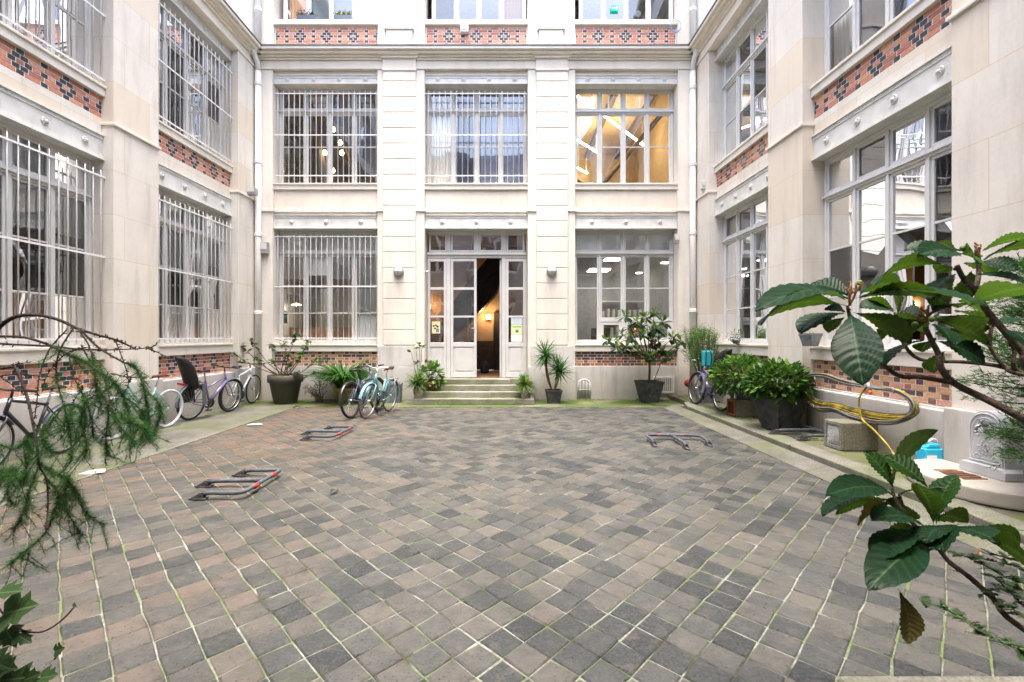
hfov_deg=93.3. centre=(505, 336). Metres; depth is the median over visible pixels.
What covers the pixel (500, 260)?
door leaf
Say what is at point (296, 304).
pendant lamp
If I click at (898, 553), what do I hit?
loquat shrub
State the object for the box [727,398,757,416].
stone vent block
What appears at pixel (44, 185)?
window
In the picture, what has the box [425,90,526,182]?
window
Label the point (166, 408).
bicycle
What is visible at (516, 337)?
notice
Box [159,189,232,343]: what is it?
window
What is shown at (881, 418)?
hose
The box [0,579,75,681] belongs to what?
ivy
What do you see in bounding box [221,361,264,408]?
bicycle
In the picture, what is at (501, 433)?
joint weeds
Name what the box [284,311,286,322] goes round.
display box
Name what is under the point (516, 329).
notice
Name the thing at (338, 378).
potted lily
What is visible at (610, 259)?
ceiling panel light
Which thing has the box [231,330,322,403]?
potted shrub
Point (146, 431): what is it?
larch tree
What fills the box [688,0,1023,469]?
building
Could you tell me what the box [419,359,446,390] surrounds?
potted leafy plant
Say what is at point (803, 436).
parking hoop
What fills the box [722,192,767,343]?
window
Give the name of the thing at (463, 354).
door leaf
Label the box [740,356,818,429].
potted bush
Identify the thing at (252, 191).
floodlight
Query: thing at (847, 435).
stone vent block
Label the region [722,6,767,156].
window
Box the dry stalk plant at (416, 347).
[406,342,425,374]
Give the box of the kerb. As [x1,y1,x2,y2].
[684,402,1023,543]
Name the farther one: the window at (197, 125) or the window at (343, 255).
the window at (343, 255)
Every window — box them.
[0,0,105,82]
[0,122,105,347]
[159,0,232,163]
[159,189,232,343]
[275,89,376,182]
[275,231,376,343]
[283,0,377,18]
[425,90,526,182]
[432,0,525,18]
[575,90,673,182]
[575,231,673,343]
[578,0,672,18]
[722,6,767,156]
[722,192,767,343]
[822,91,951,348]
[824,0,895,74]
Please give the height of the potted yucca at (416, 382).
0.758 m
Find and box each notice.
[511,318,521,323]
[511,325,521,333]
[511,334,521,341]
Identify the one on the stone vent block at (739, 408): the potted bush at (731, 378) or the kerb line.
the potted bush at (731, 378)
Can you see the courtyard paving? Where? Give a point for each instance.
(600, 447)
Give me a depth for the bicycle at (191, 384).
9.28 m
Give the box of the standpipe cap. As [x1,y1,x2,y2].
[684,379,692,386]
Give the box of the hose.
[803,373,919,453]
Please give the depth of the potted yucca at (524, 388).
11.38 m
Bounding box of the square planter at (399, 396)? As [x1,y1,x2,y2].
[385,382,402,402]
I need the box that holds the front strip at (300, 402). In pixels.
[235,399,317,406]
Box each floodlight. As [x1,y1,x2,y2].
[247,187,257,195]
[699,181,704,189]
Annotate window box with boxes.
[296,8,317,18]
[332,9,352,18]
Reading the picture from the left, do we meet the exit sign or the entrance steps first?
the entrance steps
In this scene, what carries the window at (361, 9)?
in the end building at (468, 185)
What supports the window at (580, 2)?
in the end building at (468, 185)
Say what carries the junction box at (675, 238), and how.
attached to the end building at (468, 185)
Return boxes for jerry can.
[916,438,942,458]
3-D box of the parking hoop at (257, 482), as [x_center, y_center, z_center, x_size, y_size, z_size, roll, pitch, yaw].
[-2.930,1.552,5.157,0.759,0.083,0.881,0,0,-2]
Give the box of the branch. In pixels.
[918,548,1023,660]
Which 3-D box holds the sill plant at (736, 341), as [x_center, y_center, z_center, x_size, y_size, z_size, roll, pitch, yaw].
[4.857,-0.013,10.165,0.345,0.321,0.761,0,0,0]
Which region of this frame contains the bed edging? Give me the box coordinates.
[837,676,1023,681]
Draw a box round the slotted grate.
[653,376,673,392]
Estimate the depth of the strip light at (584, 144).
15.51 m
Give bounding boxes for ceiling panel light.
[586,268,611,271]
[602,258,619,260]
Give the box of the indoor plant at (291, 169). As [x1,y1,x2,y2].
[284,105,311,182]
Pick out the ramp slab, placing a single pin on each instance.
(665, 402)
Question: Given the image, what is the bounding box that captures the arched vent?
[577,379,590,397]
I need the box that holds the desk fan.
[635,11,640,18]
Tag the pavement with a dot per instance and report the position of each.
(858, 456)
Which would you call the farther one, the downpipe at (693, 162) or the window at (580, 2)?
the window at (580, 2)
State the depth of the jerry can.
5.27 m
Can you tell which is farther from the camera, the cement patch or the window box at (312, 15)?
the window box at (312, 15)
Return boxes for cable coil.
[666,19,680,32]
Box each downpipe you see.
[251,0,261,399]
[689,0,697,395]
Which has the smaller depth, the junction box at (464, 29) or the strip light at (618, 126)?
the junction box at (464, 29)
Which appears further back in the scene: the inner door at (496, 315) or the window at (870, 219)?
the inner door at (496, 315)
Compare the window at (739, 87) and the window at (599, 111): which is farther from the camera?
the window at (599, 111)
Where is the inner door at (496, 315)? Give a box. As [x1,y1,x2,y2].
[493,312,499,369]
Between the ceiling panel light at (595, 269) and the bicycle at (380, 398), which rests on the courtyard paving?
the bicycle at (380, 398)
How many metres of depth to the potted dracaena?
11.52 m
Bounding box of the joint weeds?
[190,399,778,653]
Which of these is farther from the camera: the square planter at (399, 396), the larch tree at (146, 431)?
the square planter at (399, 396)
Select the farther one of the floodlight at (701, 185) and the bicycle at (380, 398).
the floodlight at (701, 185)
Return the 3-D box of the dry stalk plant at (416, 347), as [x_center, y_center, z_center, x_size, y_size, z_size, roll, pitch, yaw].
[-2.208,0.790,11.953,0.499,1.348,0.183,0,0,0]
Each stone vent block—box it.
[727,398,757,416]
[824,419,877,450]
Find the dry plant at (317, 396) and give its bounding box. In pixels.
[302,374,331,401]
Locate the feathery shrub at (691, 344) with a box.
[676,322,722,402]
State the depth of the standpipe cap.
11.98 m
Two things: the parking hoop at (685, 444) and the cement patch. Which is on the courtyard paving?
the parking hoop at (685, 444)
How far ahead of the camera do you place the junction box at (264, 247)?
12.11 m
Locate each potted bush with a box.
[706,352,765,399]
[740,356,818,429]
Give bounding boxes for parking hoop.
[188,468,280,499]
[299,425,353,439]
[645,433,712,449]
[765,424,823,439]
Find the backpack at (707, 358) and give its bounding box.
[702,349,712,366]
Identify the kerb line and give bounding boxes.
[0,408,291,506]
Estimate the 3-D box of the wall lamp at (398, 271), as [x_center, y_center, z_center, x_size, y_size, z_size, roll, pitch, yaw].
[-2.692,-1.633,12.107,0.260,0.260,0.157,0,0,0]
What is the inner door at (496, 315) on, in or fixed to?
in the end building at (468, 185)
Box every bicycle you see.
[0,385,87,464]
[91,373,182,439]
[174,356,243,419]
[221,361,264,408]
[338,364,385,418]
[359,363,398,418]
[688,349,734,410]
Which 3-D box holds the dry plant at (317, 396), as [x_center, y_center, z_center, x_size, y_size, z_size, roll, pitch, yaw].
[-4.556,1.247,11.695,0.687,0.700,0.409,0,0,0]
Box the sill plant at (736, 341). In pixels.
[727,329,745,343]
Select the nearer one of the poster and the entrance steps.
the entrance steps
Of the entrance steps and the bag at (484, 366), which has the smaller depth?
the entrance steps
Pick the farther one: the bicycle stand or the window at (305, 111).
the window at (305, 111)
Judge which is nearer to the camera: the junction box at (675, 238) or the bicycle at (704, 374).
the bicycle at (704, 374)
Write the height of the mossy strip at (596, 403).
0.033 m
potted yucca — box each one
[403,367,430,398]
[511,372,538,398]
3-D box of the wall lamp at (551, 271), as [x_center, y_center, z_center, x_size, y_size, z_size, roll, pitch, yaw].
[1.155,-1.641,12.107,0.260,0.260,0.157,0,0,0]
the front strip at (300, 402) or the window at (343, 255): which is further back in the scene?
the window at (343, 255)
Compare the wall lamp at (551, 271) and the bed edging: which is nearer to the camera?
the bed edging
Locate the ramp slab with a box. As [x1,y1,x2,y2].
[636,398,683,407]
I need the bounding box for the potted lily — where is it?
[300,357,381,402]
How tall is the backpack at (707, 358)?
0.349 m
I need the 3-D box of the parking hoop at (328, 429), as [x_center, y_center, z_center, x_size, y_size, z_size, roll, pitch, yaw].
[-2.970,1.552,7.859,0.759,0.083,0.881,0,0,3]
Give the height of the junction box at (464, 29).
0.180 m
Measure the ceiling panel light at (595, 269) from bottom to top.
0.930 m
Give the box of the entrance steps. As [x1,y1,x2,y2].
[411,378,533,404]
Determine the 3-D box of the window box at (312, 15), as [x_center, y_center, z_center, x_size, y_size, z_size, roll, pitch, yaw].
[-5.089,-8.220,12.378,0.563,0.317,0.185,0,0,0]
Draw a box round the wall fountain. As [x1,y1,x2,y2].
[906,411,1023,510]
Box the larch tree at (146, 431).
[0,312,173,590]
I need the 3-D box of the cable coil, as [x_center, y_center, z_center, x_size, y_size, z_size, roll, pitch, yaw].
[4.209,-7.856,12.254,0.464,0.352,0.099,0,0,17]
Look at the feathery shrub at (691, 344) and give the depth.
10.73 m
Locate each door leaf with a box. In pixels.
[451,259,476,376]
[500,260,501,376]
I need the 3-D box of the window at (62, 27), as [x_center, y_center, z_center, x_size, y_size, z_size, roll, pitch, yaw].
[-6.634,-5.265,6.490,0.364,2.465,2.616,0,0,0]
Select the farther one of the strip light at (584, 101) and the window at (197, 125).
the strip light at (584, 101)
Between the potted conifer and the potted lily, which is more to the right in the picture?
the potted conifer
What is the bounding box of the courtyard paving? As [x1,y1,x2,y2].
[0,407,1023,681]
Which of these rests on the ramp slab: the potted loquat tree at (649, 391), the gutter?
the potted loquat tree at (649, 391)
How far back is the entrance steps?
11.60 m
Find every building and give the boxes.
[0,0,261,461]
[258,0,692,399]
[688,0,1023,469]
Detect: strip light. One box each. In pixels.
[577,95,593,107]
[577,117,596,152]
[577,148,587,173]
[603,95,643,146]
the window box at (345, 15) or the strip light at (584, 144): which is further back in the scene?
the strip light at (584, 144)
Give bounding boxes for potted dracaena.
[531,339,576,403]
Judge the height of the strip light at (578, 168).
0.800 m
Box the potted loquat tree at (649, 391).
[602,305,685,402]
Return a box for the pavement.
[668,395,1023,521]
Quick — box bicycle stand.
[361,377,377,413]
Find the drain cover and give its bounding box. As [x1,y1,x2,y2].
[781,433,817,438]
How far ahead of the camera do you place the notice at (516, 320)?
12.61 m
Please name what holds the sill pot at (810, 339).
on the building at (866, 142)
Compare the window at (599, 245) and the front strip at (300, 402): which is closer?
the front strip at (300, 402)
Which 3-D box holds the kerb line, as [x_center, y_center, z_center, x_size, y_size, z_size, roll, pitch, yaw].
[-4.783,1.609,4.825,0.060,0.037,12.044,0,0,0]
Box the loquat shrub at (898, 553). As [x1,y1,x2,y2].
[755,232,1023,643]
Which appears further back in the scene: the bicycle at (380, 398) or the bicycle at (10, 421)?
the bicycle at (380, 398)
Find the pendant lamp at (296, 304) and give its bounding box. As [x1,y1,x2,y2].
[292,279,300,305]
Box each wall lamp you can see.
[393,266,403,276]
[546,266,556,276]
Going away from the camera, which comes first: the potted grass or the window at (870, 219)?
the window at (870, 219)
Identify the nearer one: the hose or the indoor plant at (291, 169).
the hose
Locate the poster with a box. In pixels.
[432,321,439,332]
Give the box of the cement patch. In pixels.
[80,469,104,473]
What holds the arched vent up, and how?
attached to the end building at (468, 185)
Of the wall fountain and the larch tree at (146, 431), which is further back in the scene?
the wall fountain
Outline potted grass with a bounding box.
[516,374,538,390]
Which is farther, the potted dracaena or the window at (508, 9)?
the window at (508, 9)
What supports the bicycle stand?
on the courtyard paving
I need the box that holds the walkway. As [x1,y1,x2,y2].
[0,405,296,502]
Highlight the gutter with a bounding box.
[663,405,1023,568]
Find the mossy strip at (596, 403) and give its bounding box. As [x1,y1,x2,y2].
[300,399,665,407]
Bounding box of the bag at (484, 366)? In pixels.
[480,361,488,372]
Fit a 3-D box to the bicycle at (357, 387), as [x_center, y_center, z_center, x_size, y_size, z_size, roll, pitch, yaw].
[-2.905,1.095,9.928,0.624,0.996,1.774,-4,-1,14]
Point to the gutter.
(824, 472)
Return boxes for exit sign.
[611,5,618,10]
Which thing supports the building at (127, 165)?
on the ground
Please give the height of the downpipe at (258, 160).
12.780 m
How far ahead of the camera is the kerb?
5.55 m
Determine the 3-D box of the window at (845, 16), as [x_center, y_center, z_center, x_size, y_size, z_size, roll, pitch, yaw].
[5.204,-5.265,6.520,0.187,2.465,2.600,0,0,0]
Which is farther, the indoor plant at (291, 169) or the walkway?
the indoor plant at (291, 169)
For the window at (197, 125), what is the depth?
10.19 m
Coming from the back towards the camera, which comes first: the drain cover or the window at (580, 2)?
the window at (580, 2)
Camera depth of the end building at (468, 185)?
12.34 m
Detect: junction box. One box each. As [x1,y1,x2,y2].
[260,242,268,253]
[460,25,468,33]
[673,234,678,243]
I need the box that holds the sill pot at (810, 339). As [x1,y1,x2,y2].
[798,329,822,345]
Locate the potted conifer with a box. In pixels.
[943,252,1023,476]

